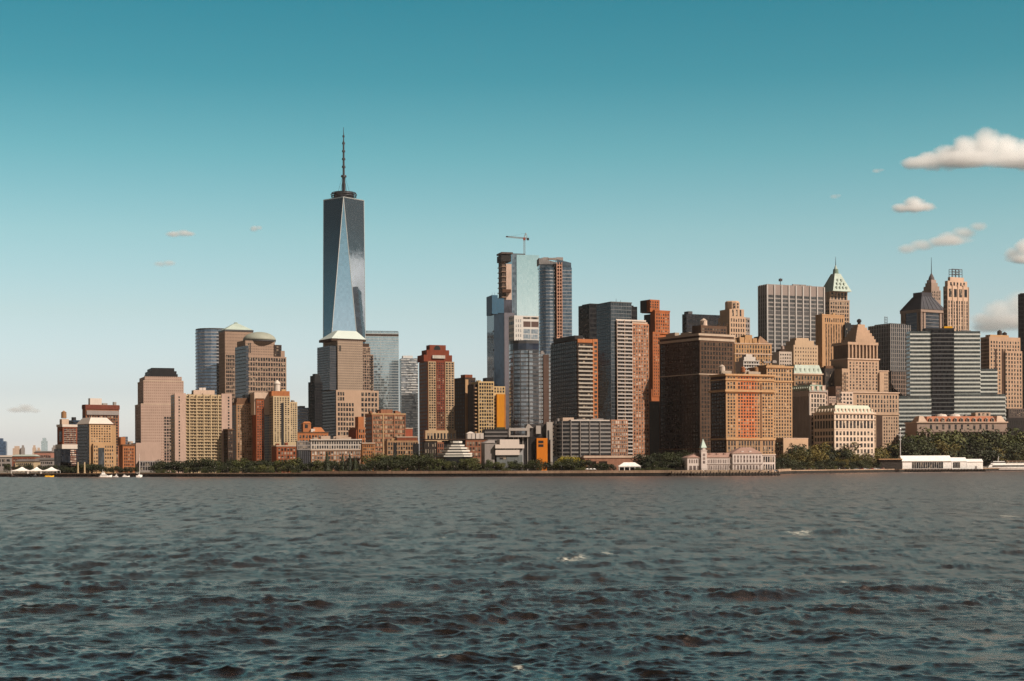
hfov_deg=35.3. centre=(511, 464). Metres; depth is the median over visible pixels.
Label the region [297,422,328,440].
apartment building
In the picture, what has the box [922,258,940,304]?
office tower
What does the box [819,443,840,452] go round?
tree
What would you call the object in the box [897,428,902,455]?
flood mast
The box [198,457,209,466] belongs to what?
tree
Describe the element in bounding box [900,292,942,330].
office tower
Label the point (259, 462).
tree
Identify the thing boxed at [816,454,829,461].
tree
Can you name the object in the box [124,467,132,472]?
tree
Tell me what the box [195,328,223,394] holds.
office tower
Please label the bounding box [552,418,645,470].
apartment building
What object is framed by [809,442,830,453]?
tree
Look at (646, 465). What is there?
tree
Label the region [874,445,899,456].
tree
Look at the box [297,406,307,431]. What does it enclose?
office block
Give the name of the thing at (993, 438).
tree
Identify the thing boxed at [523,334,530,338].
window
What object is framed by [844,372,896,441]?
window
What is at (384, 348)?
office tower
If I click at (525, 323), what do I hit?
window
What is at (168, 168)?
sky
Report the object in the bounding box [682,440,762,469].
pier building
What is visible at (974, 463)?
ferry shed
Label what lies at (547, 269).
apartment tower
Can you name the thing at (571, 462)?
tree
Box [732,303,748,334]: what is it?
window
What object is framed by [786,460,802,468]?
tree
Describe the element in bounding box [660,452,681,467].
tree
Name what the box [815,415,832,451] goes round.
window
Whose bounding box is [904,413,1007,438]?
custom house
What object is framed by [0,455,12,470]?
warehouse
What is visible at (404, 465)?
tree
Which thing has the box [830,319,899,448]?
office tower
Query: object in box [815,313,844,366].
office tower
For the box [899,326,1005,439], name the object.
office tower
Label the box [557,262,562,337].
construction hoist
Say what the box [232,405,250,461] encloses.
window
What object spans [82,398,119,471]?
apartment tower
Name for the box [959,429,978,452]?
tree
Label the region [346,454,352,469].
conifer tree
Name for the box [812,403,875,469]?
office building
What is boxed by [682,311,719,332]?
office tower
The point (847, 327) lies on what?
office tower
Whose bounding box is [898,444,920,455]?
tree
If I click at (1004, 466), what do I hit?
ferry boat
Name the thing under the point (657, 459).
tree
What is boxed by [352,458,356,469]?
conifer tree
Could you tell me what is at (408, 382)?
apartment tower
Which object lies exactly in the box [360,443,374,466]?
apartment building
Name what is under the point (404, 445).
apartment building
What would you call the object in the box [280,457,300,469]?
tree
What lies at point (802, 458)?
tree
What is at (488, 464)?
tree
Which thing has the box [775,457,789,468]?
tree
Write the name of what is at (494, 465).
tree
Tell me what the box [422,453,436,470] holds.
tree
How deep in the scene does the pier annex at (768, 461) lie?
1150.57 m
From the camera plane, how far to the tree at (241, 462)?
1258.23 m
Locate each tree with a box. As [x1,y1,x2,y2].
[3,464,10,472]
[25,464,34,472]
[64,467,74,472]
[79,464,91,472]
[85,463,96,472]
[90,464,103,472]
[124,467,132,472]
[148,465,157,472]
[155,462,164,469]
[163,462,174,471]
[169,461,185,472]
[174,463,189,472]
[184,458,197,472]
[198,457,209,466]
[199,458,220,468]
[224,465,235,470]
[231,458,248,472]
[238,466,248,471]
[242,461,255,467]
[255,464,269,471]
[256,460,266,467]
[264,461,275,471]
[273,459,282,472]
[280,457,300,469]
[280,465,289,472]
[284,464,294,470]
[292,458,302,472]
[299,463,309,470]
[308,460,319,470]
[311,461,322,470]
[313,460,331,470]
[323,452,331,470]
[330,463,341,470]
[339,455,345,469]
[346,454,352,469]
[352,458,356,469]
[359,463,370,469]
[360,453,383,469]
[368,461,376,470]
[372,460,389,470]
[380,456,396,469]
[385,459,401,469]
[393,460,406,470]
[395,453,405,460]
[400,454,411,463]
[400,461,411,470]
[403,458,420,470]
[406,454,426,469]
[408,451,423,470]
[411,457,428,470]
[418,457,431,470]
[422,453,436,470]
[424,460,433,470]
[425,458,444,470]
[437,458,447,470]
[443,460,455,470]
[449,463,460,470]
[457,459,470,470]
[462,458,475,470]
[463,457,480,470]
[484,460,492,469]
[490,460,500,470]
[496,462,505,470]
[505,461,516,470]
[507,460,519,470]
[518,464,527,470]
[524,461,536,470]
[533,458,544,470]
[542,461,552,470]
[551,460,560,470]
[553,462,567,470]
[555,456,567,461]
[561,457,569,470]
[563,457,579,470]
[577,459,592,469]
[592,462,603,469]
[605,464,616,469]
[630,452,644,468]
[640,456,655,466]
[642,462,652,469]
[643,453,658,463]
[648,452,666,464]
[650,461,658,468]
[656,460,667,468]
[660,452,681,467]
[668,462,679,468]
[674,450,689,460]
[676,461,685,467]
[775,443,809,457]
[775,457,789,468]
[779,451,800,463]
[780,457,793,468]
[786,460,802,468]
[790,455,806,466]
[791,444,816,461]
[794,448,811,469]
[800,461,809,466]
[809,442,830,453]
[809,450,828,463]
[814,461,824,468]
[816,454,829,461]
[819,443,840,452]
[823,459,834,468]
[825,452,840,462]
[831,449,852,468]
[833,461,845,468]
[836,458,849,468]
[840,442,860,458]
[850,455,862,463]
[855,460,868,467]
[857,452,877,466]
[863,459,872,467]
[867,449,880,463]
[871,461,881,467]
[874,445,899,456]
[874,447,890,457]
[875,453,889,460]
[884,442,928,456]
[885,446,897,455]
[896,433,927,444]
[897,436,915,454]
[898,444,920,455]
[906,435,935,448]
[912,439,935,455]
[916,427,968,450]
[926,446,938,455]
[927,430,957,452]
[931,438,949,454]
[936,445,958,456]
[937,443,961,456]
[947,428,979,457]
[958,449,972,458]
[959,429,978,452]
[964,438,993,462]
[970,433,991,449]
[977,428,1013,461]
[980,442,1004,465]
[981,427,1021,459]
[984,430,1011,450]
[987,447,1008,464]
[1004,445,1022,462]
[1006,442,1023,462]
[1008,432,1023,459]
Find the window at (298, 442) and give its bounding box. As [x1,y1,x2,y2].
[298,442,338,466]
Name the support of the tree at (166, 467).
on the ground
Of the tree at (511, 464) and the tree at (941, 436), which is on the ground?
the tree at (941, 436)
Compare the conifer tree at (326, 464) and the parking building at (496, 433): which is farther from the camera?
the parking building at (496, 433)
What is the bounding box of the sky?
[0,0,1023,454]
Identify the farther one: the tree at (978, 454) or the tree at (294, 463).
the tree at (978, 454)
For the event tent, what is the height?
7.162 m
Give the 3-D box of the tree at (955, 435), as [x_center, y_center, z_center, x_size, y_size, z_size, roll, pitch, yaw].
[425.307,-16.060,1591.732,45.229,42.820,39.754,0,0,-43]
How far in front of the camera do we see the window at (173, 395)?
1361.73 m
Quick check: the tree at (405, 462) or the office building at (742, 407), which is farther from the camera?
the office building at (742, 407)
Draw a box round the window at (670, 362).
[661,328,725,452]
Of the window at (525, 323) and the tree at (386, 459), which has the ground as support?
the tree at (386, 459)
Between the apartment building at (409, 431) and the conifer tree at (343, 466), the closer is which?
the conifer tree at (343, 466)
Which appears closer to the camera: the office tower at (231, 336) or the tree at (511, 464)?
the tree at (511, 464)
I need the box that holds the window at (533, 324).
[531,322,537,326]
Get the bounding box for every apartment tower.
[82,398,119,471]
[171,388,231,472]
[232,394,251,472]
[249,380,296,461]
[252,398,263,461]
[399,356,417,440]
[417,345,455,470]
[454,375,475,440]
[468,378,505,432]
[509,340,550,434]
[537,257,571,353]
[550,335,597,421]
[596,300,648,456]
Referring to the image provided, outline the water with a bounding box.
[0,471,1023,680]
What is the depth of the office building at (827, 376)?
1702.32 m
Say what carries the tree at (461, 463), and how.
on the lawn
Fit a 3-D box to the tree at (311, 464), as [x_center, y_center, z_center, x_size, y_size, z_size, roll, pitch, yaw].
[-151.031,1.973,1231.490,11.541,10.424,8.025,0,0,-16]
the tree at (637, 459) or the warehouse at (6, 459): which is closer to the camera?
the tree at (637, 459)
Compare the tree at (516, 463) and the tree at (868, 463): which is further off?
the tree at (868, 463)
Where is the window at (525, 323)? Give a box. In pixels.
[523,321,530,326]
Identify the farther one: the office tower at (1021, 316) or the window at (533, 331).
the office tower at (1021, 316)
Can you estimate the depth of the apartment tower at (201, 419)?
1360.35 m
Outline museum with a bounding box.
[435,441,473,470]
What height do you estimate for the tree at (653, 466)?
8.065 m
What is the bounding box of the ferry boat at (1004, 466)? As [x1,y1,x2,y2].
[983,456,1023,470]
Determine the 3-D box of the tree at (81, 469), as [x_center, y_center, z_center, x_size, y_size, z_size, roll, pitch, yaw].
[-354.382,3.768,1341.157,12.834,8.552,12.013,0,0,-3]
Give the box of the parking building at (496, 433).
[482,427,507,443]
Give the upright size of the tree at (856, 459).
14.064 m
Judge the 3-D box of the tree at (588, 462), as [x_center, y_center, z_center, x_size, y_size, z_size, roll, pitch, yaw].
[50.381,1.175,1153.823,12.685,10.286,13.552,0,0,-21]
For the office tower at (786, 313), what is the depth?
1941.78 m
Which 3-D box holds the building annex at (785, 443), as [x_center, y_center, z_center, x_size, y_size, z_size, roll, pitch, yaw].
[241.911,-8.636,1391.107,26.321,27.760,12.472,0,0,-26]
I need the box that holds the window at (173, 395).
[171,395,229,461]
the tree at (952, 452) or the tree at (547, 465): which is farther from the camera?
the tree at (952, 452)
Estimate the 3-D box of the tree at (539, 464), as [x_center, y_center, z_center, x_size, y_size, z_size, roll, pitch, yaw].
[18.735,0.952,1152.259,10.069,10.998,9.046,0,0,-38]
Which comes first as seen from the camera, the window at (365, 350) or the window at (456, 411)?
the window at (456, 411)
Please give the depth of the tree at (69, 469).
1341.88 m
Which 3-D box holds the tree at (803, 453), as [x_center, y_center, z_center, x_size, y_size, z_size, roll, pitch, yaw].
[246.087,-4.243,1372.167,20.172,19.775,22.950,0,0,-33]
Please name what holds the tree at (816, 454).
on the ground
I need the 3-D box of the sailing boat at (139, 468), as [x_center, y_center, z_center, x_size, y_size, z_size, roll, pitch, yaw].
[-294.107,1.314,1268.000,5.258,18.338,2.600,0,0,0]
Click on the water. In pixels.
(896, 576)
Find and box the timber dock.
[670,471,779,475]
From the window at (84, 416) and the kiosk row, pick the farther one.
the window at (84, 416)
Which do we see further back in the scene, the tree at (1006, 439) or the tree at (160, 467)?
the tree at (1006, 439)
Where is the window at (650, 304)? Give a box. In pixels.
[646,304,657,456]
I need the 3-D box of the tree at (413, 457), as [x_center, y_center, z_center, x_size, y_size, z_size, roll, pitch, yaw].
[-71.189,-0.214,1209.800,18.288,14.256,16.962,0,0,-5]
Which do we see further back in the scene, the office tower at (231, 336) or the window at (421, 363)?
the office tower at (231, 336)
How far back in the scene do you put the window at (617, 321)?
1382.84 m
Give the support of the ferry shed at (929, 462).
on the ferry pier
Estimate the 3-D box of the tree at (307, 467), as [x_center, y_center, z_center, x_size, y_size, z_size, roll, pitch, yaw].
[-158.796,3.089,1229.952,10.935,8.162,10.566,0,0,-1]
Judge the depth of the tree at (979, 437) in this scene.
1624.69 m
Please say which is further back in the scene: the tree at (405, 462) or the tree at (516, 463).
the tree at (405, 462)
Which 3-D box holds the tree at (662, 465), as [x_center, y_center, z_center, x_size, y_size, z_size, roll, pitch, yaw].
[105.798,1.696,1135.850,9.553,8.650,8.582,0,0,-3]
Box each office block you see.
[69,417,79,461]
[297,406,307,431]
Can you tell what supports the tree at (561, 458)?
on the lawn
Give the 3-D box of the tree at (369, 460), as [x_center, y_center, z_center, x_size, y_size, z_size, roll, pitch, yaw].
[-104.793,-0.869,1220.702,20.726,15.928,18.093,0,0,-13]
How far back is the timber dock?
1103.75 m
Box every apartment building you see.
[54,411,77,472]
[118,437,135,472]
[223,429,233,472]
[271,442,295,472]
[296,436,361,470]
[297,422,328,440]
[348,417,364,442]
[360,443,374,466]
[365,409,405,455]
[384,436,418,470]
[406,428,412,435]
[422,439,487,470]
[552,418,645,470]
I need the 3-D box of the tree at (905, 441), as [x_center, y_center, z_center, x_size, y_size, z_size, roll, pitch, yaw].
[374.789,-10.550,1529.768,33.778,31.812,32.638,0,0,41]
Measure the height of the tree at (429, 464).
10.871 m
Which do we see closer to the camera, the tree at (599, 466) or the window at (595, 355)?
the tree at (599, 466)
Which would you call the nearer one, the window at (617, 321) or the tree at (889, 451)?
the window at (617, 321)
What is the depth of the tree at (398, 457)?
1214.26 m
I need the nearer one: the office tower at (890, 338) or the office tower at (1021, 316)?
the office tower at (890, 338)
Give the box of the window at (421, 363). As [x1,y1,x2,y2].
[420,363,455,457]
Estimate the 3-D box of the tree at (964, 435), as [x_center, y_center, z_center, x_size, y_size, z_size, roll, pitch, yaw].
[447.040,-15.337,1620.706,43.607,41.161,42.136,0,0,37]
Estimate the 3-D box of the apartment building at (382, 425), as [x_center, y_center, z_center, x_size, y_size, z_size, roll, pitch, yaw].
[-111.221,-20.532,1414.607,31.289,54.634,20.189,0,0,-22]
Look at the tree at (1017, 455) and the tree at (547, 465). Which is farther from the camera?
the tree at (1017, 455)
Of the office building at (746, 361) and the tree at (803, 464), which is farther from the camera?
the office building at (746, 361)
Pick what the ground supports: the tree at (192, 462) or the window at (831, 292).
the tree at (192, 462)
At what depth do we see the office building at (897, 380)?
1854.52 m
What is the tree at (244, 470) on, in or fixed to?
on the promenade
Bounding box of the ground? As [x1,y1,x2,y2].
[0,471,251,472]
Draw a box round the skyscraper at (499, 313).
[486,252,514,428]
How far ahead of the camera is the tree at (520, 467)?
1155.79 m
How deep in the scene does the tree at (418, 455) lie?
1209.25 m
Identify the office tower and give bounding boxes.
[131,368,183,471]
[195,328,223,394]
[218,322,253,402]
[235,332,286,397]
[308,374,322,428]
[317,331,378,442]
[366,331,398,411]
[506,253,538,315]
[578,303,636,338]
[640,299,669,456]
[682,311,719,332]
[717,301,749,342]
[758,278,824,351]
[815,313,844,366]
[824,257,851,322]
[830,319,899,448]
[843,323,852,339]
[868,316,910,370]
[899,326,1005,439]
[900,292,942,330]
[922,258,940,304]
[943,269,968,330]
[1018,293,1023,408]
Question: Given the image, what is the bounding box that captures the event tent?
[619,462,640,469]
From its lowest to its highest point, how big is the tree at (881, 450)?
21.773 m
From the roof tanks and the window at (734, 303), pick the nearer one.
the roof tanks
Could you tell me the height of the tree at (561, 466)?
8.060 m
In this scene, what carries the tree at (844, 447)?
on the ground
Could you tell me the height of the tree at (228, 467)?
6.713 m
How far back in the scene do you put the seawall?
1169.40 m
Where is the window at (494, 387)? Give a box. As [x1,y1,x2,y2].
[494,387,503,426]
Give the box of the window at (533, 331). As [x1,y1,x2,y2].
[531,329,537,333]
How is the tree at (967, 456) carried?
on the ground
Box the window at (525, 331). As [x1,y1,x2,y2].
[523,329,530,333]
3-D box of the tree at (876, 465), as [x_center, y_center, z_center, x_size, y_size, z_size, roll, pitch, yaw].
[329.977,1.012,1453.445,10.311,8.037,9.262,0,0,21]
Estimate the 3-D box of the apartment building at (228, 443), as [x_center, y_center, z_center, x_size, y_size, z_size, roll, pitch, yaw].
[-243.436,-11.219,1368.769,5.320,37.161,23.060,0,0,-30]
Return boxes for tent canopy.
[12,467,28,473]
[28,467,41,473]
[41,467,59,473]
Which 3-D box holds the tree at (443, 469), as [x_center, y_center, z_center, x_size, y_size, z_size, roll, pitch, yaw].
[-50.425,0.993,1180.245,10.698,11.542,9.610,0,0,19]
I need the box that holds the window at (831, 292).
[831,292,845,299]
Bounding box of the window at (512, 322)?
[509,317,513,340]
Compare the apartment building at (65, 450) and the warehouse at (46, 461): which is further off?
the warehouse at (46, 461)
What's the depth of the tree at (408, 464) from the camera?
1188.87 m
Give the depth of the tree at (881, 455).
1477.48 m
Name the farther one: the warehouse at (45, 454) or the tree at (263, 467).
the warehouse at (45, 454)
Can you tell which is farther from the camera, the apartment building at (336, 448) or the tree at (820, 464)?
the tree at (820, 464)
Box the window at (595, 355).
[552,342,596,419]
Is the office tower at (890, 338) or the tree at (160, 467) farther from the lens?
the office tower at (890, 338)
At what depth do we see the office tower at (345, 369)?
1973.02 m
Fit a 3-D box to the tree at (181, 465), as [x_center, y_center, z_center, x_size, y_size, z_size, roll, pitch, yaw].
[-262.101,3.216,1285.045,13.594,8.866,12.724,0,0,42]
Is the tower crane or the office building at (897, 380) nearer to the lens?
the office building at (897, 380)
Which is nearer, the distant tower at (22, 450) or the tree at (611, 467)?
the tree at (611, 467)
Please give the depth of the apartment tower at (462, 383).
1606.41 m
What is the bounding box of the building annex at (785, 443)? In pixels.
[775,438,807,468]
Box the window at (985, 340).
[981,339,1021,408]
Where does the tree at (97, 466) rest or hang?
on the ground
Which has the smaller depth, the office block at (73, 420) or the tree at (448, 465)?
the tree at (448, 465)
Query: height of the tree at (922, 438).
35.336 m
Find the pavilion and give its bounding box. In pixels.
[481,439,523,470]
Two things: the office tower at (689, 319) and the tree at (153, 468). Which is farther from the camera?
the office tower at (689, 319)
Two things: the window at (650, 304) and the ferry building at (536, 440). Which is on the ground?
the ferry building at (536, 440)
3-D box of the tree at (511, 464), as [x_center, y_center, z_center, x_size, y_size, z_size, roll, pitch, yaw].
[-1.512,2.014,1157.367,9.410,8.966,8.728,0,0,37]
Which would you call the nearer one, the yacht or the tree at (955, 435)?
the yacht
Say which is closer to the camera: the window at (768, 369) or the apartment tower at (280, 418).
the apartment tower at (280, 418)
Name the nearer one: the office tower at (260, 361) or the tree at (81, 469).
the tree at (81, 469)
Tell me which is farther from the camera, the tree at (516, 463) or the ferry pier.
the ferry pier
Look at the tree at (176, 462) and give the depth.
1288.32 m
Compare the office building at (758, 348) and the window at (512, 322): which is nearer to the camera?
the office building at (758, 348)
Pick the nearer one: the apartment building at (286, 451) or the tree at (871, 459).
the apartment building at (286, 451)
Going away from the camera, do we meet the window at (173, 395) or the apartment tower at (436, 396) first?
the window at (173, 395)
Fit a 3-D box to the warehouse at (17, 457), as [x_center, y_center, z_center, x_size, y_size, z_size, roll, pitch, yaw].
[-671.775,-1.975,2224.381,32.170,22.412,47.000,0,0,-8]
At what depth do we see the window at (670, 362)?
1378.79 m
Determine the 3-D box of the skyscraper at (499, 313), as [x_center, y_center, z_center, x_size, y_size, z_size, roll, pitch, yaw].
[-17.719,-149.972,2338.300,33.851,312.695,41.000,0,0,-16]
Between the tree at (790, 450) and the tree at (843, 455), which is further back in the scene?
the tree at (843, 455)
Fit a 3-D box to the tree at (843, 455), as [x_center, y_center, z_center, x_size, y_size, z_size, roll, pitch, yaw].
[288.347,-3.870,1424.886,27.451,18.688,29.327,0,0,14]
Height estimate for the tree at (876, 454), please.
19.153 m
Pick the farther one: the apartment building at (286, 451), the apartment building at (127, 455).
the apartment building at (127, 455)
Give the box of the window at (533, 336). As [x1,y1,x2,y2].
[531,334,537,338]
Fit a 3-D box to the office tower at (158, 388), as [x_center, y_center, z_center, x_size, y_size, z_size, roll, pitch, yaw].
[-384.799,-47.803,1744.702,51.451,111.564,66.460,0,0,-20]
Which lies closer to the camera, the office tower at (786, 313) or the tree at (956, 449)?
the tree at (956, 449)
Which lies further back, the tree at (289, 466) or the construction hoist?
the construction hoist
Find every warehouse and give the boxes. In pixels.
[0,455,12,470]
[12,454,39,469]
[15,459,39,471]
[34,451,53,457]
[36,458,53,468]
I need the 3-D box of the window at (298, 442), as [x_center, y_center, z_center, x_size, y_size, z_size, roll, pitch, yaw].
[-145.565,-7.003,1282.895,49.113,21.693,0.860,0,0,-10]
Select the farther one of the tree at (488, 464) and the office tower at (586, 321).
the office tower at (586, 321)
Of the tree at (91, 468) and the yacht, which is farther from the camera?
the tree at (91, 468)
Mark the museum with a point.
(456, 451)
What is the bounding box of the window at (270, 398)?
[265,398,295,460]
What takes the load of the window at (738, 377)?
in the office building at (742, 407)
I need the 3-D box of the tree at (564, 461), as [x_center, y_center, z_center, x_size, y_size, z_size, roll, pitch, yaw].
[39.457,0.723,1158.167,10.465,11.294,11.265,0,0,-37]
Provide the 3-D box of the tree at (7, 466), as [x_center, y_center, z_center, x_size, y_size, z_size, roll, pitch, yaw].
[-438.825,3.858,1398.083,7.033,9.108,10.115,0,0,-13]
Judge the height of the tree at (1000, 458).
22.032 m
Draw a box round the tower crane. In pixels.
[506,233,528,249]
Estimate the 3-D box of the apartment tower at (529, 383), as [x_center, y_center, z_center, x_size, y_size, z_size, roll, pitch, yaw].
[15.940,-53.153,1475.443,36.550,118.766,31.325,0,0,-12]
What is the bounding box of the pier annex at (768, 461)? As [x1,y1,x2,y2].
[762,454,775,469]
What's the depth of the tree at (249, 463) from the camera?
1256.32 m
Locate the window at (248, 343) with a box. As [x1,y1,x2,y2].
[248,343,285,392]
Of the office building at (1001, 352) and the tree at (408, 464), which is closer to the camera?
the tree at (408, 464)
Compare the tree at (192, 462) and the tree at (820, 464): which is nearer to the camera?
the tree at (192, 462)
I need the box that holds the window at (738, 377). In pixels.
[712,377,772,453]
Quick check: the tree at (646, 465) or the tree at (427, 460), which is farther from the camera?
the tree at (427, 460)
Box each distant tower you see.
[0,438,6,454]
[13,446,20,454]
[21,445,24,454]
[41,438,47,450]
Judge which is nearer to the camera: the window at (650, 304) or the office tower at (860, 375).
the window at (650, 304)
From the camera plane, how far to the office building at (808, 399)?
1476.33 m
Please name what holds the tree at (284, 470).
on the ground
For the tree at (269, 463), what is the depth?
1249.81 m
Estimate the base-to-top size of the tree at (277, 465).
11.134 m
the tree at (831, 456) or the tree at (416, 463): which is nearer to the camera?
the tree at (416, 463)
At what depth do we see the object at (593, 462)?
1242.60 m
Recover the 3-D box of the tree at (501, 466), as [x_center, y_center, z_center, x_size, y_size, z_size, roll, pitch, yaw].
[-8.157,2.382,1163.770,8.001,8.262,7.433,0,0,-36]
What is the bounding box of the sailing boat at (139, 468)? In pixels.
[136,454,141,476]
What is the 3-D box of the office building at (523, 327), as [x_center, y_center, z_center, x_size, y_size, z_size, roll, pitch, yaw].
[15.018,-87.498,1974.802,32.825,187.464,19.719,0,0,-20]
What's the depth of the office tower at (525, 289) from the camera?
2403.26 m
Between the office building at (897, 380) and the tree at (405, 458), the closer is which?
the tree at (405, 458)
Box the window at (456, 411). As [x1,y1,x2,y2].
[456,411,463,438]
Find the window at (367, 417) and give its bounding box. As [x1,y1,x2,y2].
[366,417,382,454]
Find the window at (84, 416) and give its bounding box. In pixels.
[84,416,117,464]
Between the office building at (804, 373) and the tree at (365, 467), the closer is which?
the tree at (365, 467)
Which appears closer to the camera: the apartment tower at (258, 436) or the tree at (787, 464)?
the tree at (787, 464)
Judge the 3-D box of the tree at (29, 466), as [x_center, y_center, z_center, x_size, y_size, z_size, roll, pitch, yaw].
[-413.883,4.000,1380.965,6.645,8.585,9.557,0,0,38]
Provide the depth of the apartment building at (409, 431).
1481.12 m
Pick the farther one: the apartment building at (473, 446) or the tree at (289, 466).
the apartment building at (473, 446)
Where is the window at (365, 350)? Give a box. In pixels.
[338,345,372,442]
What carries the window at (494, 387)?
in the apartment tower at (486, 403)
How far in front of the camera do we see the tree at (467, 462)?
1165.12 m
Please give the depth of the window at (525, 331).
1965.65 m
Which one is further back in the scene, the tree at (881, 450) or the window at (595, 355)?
the tree at (881, 450)
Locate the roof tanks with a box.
[466,432,483,438]
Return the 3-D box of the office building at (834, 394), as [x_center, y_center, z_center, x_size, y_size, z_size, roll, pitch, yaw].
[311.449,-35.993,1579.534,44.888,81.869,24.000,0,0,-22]
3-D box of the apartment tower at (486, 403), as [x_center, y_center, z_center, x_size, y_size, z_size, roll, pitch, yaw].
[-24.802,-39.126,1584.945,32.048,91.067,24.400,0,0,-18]
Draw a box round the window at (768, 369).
[768,369,790,437]
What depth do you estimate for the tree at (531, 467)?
1154.49 m
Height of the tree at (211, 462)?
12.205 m
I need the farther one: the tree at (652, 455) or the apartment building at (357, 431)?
the apartment building at (357, 431)
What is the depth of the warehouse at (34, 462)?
1802.53 m
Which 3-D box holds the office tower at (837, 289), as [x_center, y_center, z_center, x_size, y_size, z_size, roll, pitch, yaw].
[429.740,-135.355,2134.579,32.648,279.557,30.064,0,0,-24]
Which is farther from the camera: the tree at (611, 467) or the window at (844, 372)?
the window at (844, 372)
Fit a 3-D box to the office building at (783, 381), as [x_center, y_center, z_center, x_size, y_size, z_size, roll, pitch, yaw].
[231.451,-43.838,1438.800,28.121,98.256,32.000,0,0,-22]
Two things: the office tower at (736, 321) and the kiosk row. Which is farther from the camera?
the office tower at (736, 321)
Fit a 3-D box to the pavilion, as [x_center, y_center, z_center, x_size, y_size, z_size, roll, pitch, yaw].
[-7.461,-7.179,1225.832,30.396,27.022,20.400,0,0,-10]
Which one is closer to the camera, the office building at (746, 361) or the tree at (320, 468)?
the tree at (320, 468)
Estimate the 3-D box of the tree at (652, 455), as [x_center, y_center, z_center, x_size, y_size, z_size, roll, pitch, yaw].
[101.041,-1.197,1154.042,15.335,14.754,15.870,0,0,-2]
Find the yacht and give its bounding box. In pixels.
[99,471,111,476]
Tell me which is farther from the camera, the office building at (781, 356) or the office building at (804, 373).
the office building at (781, 356)
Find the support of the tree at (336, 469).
on the ground
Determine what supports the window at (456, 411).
in the apartment tower at (462, 383)
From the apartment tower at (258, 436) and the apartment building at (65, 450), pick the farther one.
the apartment building at (65, 450)
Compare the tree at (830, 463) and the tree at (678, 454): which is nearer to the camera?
the tree at (678, 454)
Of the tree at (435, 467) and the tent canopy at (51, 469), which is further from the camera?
the tent canopy at (51, 469)
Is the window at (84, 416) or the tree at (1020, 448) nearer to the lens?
the window at (84, 416)
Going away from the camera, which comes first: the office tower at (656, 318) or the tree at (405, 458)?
the tree at (405, 458)
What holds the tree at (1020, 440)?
on the ground
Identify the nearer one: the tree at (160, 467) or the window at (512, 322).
the tree at (160, 467)
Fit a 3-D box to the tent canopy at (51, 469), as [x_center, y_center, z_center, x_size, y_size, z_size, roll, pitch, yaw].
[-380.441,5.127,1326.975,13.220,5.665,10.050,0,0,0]
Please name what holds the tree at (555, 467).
on the lawn
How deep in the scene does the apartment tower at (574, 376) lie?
1321.11 m
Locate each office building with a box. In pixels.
[77,417,115,472]
[509,315,538,427]
[658,318,734,456]
[708,365,776,453]
[734,335,771,373]
[734,354,759,373]
[748,360,793,437]
[772,345,791,365]
[783,338,817,364]
[787,364,823,385]
[792,383,827,469]
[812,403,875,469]
[820,366,834,389]
[822,385,852,405]
[888,370,906,395]
[981,330,1021,408]
[1006,409,1023,435]
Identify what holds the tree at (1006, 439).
on the ground
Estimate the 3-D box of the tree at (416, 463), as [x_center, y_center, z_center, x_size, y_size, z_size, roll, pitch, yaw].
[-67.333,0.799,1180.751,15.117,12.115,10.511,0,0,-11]
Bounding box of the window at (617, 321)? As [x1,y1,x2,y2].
[617,321,648,455]
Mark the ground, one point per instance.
(53, 472)
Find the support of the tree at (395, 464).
on the ground
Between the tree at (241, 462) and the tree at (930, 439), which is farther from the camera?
the tree at (930, 439)
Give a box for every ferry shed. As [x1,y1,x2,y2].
[898,455,951,468]
[951,457,966,468]
[966,459,982,468]
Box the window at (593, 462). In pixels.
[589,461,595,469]
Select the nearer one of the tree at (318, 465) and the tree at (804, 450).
the tree at (318, 465)
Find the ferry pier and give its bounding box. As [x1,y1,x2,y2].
[904,469,985,471]
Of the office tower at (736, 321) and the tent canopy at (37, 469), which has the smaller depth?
the tent canopy at (37, 469)
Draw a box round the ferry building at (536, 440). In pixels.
[505,422,552,470]
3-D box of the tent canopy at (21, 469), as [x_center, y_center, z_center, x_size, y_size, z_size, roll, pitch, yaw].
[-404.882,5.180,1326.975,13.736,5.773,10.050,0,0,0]
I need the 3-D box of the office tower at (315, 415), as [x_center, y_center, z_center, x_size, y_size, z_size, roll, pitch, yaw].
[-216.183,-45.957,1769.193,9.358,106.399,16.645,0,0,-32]
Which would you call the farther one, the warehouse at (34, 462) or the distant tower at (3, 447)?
the distant tower at (3, 447)
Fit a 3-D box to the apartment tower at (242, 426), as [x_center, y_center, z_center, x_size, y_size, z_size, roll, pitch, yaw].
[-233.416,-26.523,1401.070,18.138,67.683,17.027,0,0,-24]
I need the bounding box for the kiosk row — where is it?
[876,459,901,468]
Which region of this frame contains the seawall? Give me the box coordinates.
[0,466,998,476]
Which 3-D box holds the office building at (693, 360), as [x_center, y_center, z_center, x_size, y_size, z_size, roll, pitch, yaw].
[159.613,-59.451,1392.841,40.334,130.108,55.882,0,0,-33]
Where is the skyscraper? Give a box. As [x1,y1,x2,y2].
[323,127,365,343]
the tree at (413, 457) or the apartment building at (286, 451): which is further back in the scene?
the apartment building at (286, 451)

